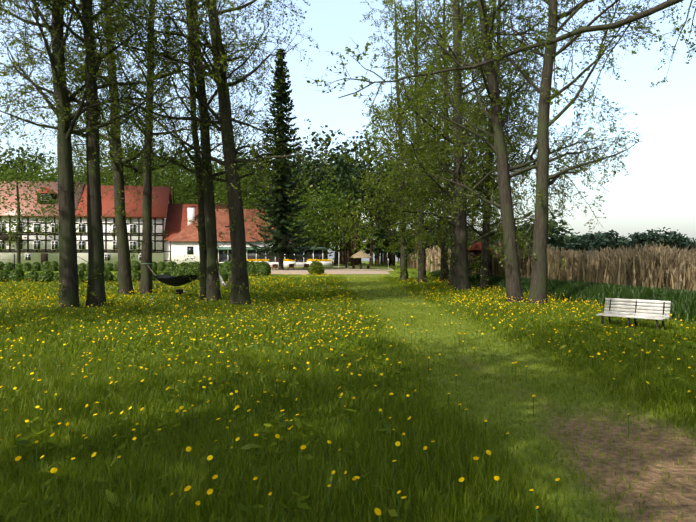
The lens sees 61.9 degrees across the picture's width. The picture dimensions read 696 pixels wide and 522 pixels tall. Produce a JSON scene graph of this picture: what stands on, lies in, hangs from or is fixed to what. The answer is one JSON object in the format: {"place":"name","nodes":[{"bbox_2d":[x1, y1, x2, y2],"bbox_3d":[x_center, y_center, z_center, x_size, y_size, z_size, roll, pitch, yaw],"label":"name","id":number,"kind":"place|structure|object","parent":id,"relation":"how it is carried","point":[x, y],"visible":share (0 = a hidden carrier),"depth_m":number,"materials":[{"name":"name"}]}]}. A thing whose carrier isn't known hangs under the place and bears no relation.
{"place":"outdoors","nodes":[
{"label":"outdoors","id":0,"kind":"place"},
{"bbox_2d":[269,266,393,274],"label":"sand road","id":1,"kind":"structure","parent":0,"point":[301,271],"depth_m":68.04,"materials":[{"name":"beige sand"}]},
{"bbox_2d":[247,259,268,262],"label":"planter","id":2,"kind":"object","parent":1,"relation":"on","point":[259,260],"visible":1,"depth_m":83.58,"materials":[{"name":"yellow paint"}]},
{"bbox_2d":[283,259,295,266],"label":"planter","id":3,"kind":"object","parent":1,"relation":"on","point":[286,262],"visible":0.69,"depth_m":83.33,"materials":[{"name":"white paint"}]},
{"bbox_2d":[271,264,308,269],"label":"benches","id":4,"kind":"object","parent":1,"relation":"on","point":[275,266],"visible":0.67,"depth_m":72.64,"materials":[{"name":"wood"}]},
{"bbox_2d":[307,260,324,273],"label":"light bush","id":5,"kind":"object","parent":1,"relation":"on","point":[316,267],"visible":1,"depth_m":60.53,"materials":[{"name":"green plant"}]},
{"bbox_2d":[307,259,331,266],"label":"planter","id":6,"kind":"object","parent":1,"relation":"on","point":[326,263],"visible":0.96,"depth_m":83.19,"materials":[{"name":"white paint"}]},
{"bbox_2d":[0,407,695,521],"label":"grass","id":7,"kind":"structure","parent":0,"point":[285,484],"depth_m":4.37,"materials":[{"name":"green plant"}]},
{"bbox_2d":[0,347,695,429],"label":"grass","id":8,"kind":"structure","parent":0,"point":[324,395],"depth_m":7.45,"materials":[{"name":"green plant"}]},
{"bbox_2d":[0,261,695,521],"bbox_3d":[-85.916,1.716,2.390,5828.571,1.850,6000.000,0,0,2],"label":"ground","id":9,"kind":"structure","parent":0,"point":[671,513],"depth_m":5.65,"materials":[{"name":"green plant"}]},
{"bbox_2d":[0,135,83,262],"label":"broadleaf trees","id":10,"kind":"object","parent":9,"relation":"on","point":[18,221],"visible":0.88,"depth_m":73.97,"materials":[{"name":"green plant"}]},
{"bbox_2d":[0,261,165,270],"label":"hedge","id":11,"kind":"object","parent":9,"relation":"on","point":[54,266],"visible":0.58,"depth_m":69.11,"materials":[{"name":"green plant"}]},
{"bbox_2d":[8,0,176,294],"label":"tree","id":12,"kind":"object","parent":9,"relation":"on","point":[124,275],"depth_m":28.97,"materials":[{"name":"green plant"}]},
{"bbox_2d":[0,0,199,309],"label":"tree","id":13,"kind":"object","parent":9,"relation":"on","point":[68,272],"depth_m":19.81,"materials":[{"name":"green plant"}]},
{"bbox_2d":[0,181,226,265],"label":"half-timbered house","id":14,"kind":"structure","parent":9,"relation":"on","point":[168,216],"depth_m":97.45,"materials":[{"name":"white paint"}]},
{"bbox_2d":[0,0,231,306],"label":"tree","id":15,"kind":"object","parent":9,"relation":"on","point":[95,261],"depth_m":20.45,"materials":[{"name":"green plant"}]},
{"bbox_2d":[0,267,231,281],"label":"hedge","id":16,"kind":"object","parent":9,"relation":"on","point":[16,274],"visible":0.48,"depth_m":45.15,"materials":[{"name":"green plant"}]},
{"bbox_2d":[51,0,255,294],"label":"tree","id":17,"kind":"object","parent":9,"relation":"on","point":[146,285],"depth_m":29.48,"materials":[{"name":"green plant"}]},
{"bbox_2d":[94,0,256,300],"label":"tree","id":18,"kind":"object","parent":9,"relation":"on","point":[202,250],"depth_m":24.49,"materials":[{"name":"green plant"}]},
{"bbox_2d":[176,289,182,294],"bbox_3d":[-8.034,1.541,27.633,0.400,0.400,0.380,0,0,2],"label":"stool","id":19,"kind":"object","parent":9,"relation":"on","point":[179,291],"visible":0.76,"depth_m":27.49,"materials":[{"name":"wood"}]},
{"bbox_2d":[0,133,375,265],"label":"broadleaf trees","id":20,"kind":"object","parent":9,"relation":"on","point":[320,240],"visible":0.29,"depth_m":105.28,"materials":[{"name":"green plant"}]},
{"bbox_2d":[36,0,344,304],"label":"tree","id":21,"kind":"object","parent":9,"relation":"on","point":[238,247],"depth_m":21.82,"materials":[{"name":"green plant"}]},
{"bbox_2d":[216,259,230,287],"bbox_3d":[-4.866,0.477,23.039,0.182,1.179,1.798,0,0,-37],"label":"hammock","id":22,"kind":"object","parent":21,"relation":"hanging from","point":[226,284],"visible":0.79,"depth_m":23.26,"materials":[{"name":"white fabric"}]},
{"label":"hammock straps","id":23,"kind":"object","parent":21,"relation":"attached to","visible":0},
{"bbox_2d":[148,266,199,285],"bbox_3d":[-7.960,0.598,26.730,1.120,1.136,6.737,0,0,-39],"label":"hammock","id":24,"kind":"object","parent":23,"relation":"hanging from","point":[174,280],"visible":0.94,"depth_m":26.01,"materials":[{"name":"black fabric"}]},
{"bbox_2d":[110,0,306,300],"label":"tree","id":25,"kind":"object","parent":9,"relation":"on","point":[213,292],"depth_m":23.52,"materials":[{"name":"green plant"}]},
{"bbox_2d":[0,121,429,265],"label":"trees","id":26,"kind":"object","parent":9,"relation":"on","point":[381,260],"visible":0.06,"depth_m":133.44,"materials":[{"name":"green plant"}]},
{"bbox_2d":[165,261,270,275],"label":"hedge","id":27,"kind":"object","parent":9,"relation":"on","point":[262,268],"visible":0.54,"depth_m":57.86,"materials":[{"name":"green plant"}]},
{"bbox_2d":[169,209,293,263],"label":"house","id":28,"kind":"structure","parent":9,"relation":"on","point":[185,241],"depth_m":94.39,"materials":[{"name":"red tile"}]},
{"bbox_2d":[217,247,335,265],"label":"pavilion","id":29,"kind":"structure","parent":9,"relation":"on","point":[317,253],"depth_m":86.25,"materials":[{"name":"paint"}]},
{"bbox_2d":[248,49,316,269],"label":"spruce","id":30,"kind":"object","parent":9,"relation":"on","point":[281,236],"visible":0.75,"depth_m":71.61,"materials":[{"name":"green plant"}]},
{"bbox_2d":[0,276,581,305],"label":"grass","id":31,"kind":"structure","parent":9,"relation":"on","point":[318,288],"depth_m":30.00,"materials":[{"name":"green plant"}]},
{"bbox_2d":[304,196,380,267],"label":"young tree","id":32,"kind":"object","parent":9,"relation":"on","point":[341,223],"visible":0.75,"depth_m":79.75,"materials":[{"name":"green plant"}]},
{"bbox_2d":[0,298,694,521],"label":"dandelion stems","id":33,"kind":"object","parent":9,"relation":"on","point":[199,308],"visible":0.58,"depth_m":10.45,"materials":[{"name":"green"}]},
{"bbox_2d":[0,272,695,514],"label":"dandelions","id":34,"kind":"object","parent":33,"relation":"attached to","point":[210,491],"visible":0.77,"depth_m":11.11,"materials":[{"name":"yellow plant"}]},
{"bbox_2d":[0,317,695,521],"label":"weeds","id":35,"kind":"object","parent":9,"relation":"on","point":[248,446],"visible":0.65,"depth_m":6.84,"materials":[{"name":"green plant"}]},
{"bbox_2d":[349,250,372,268],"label":"thatch parasol","id":36,"kind":"object","parent":9,"relation":"on","point":[359,254],"visible":0.98,"depth_m":77.16,"materials":[{"name":"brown wood"}]},
{"bbox_2d":[240,134,497,268],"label":"trees","id":37,"kind":"object","parent":9,"relation":"on","point":[354,189],"visible":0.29,"depth_m":101.91,"materials":[{"name":"green plant"}]},
{"bbox_2d":[340,277,441,305],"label":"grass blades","id":38,"kind":"object","parent":9,"relation":"on","point":[377,292],"visible":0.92,"depth_m":31.31,"materials":[{"name":"green plant"}]},
{"bbox_2d":[339,0,453,279],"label":"tree","id":39,"kind":"object","parent":9,"relation":"on","point":[381,179],"depth_m":49.50,"materials":[{"name":"green plant"}]},
{"bbox_2d":[367,0,481,282],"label":"tree","id":40,"kind":"object","parent":9,"relation":"on","point":[393,167],"depth_m":43.83,"materials":[{"name":"green plant"}]},
{"bbox_2d":[288,209,579,260],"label":"trees","id":41,"kind":"object","parent":9,"relation":"on","point":[556,240],"visible":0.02,"depth_m":129.07,"materials":[{"name":"green plant"}]},
{"bbox_2d":[345,0,536,284],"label":"tree","id":42,"kind":"object","parent":9,"relation":"on","point":[414,165],"depth_m":39.29,"materials":[{"name":"green plant"}]},
{"bbox_2d":[343,0,556,290],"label":"tree","id":43,"kind":"object","parent":9,"relation":"on","point":[461,277],"depth_m":32.31,"materials":[{"name":"green plant"}]},
{"bbox_2d":[354,303,563,360],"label":"grass blades","id":44,"kind":"object","parent":9,"relation":"on","point":[486,328],"visible":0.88,"depth_m":13.13,"materials":[{"name":"green plant"}]},
{"bbox_2d":[389,0,531,281],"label":"tree","id":45,"kind":"object","parent":9,"relation":"on","point":[424,223],"depth_m":46.30,"materials":[{"name":"green plant"}]},
{"bbox_2d":[390,0,565,287],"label":"tree","id":46,"kind":"object","parent":9,"relation":"on","point":[487,157],"depth_m":35.35,"materials":[{"name":"green plant"}]},
{"bbox_2d":[468,242,492,283],"bbox_3d":[8.576,0.241,38.017,1.900,3.000,2.272,0,0,2],"label":"play hut","id":47,"kind":"object","parent":9,"relation":"on","point":[475,247],"visible":0.25,"depth_m":37.51,"materials":[{"name":"brown wood"}]},
{"bbox_2d":[383,0,635,302],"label":"tree","id":48,"kind":"object","parent":9,"relation":"on","point":[512,269],"depth_m":23.95,"materials":[{"name":"green plant"}]},
{"bbox_2d":[389,351,695,429],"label":"grass blades","id":49,"kind":"object","parent":9,"relation":"on","point":[550,391],"visible":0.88,"depth_m":7.39,"materials":[{"name":"green plant"}]},
{"bbox_2d":[396,227,695,263],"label":"forest","id":50,"kind":"object","parent":9,"relation":"on","point":[592,241],"visible":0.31,"depth_m":338.28,"materials":[{"name":"green plant"}]},
{"bbox_2d":[407,236,695,290],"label":"reeds","id":51,"kind":"object","parent":9,"relation":"on","point":[661,266],"visible":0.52,"depth_m":30.47,"materials":[{"name":"beige plant"}]},
{"bbox_2d":[427,269,695,324],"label":"tall grass","id":52,"kind":"structure","parent":9,"relation":"on","point":[683,304],"depth_m":22.19,"materials":[{"name":"green plant"}]},
{"bbox_2d":[439,414,695,521],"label":"grass blades","id":53,"kind":"object","parent":9,"relation":"on","point":[537,480],"visible":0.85,"depth_m":4.63,"materials":[{"name":"green plant"}]},
{"bbox_2d":[453,0,685,303],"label":"tree","id":54,"kind":"object","parent":9,"relation":"on","point":[538,288],"depth_m":22.22,"materials":[{"name":"green plant"}]},
{"bbox_2d":[596,298,670,330],"bbox_3d":[6.908,1.328,14.074,0.537,0.775,1.550,0,0,-40],"label":"bench","id":55,"kind":"object","parent":9,"relation":"on","point":[627,312],"visible":0.88,"depth_m":14.10,"materials":[{"name":"white paint"}]},
{"bbox_2d":[0,301,695,360],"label":"grass","id":56,"kind":"structure","parent":0,"point":[672,332],"depth_m":13.77,"materials":[{"name":"green plant"}]},
{"bbox_2d":[0,0,695,260],"label":"sky","id":57,"kind":"structure","parent":0,"point":[659,190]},
{"bbox_2d":[305,0,695,158],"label":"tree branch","id":58,"kind":"object","parent":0,"point":[650,11],"depth_m":13.90,"materials":[{"name":"plant"}]}
]}

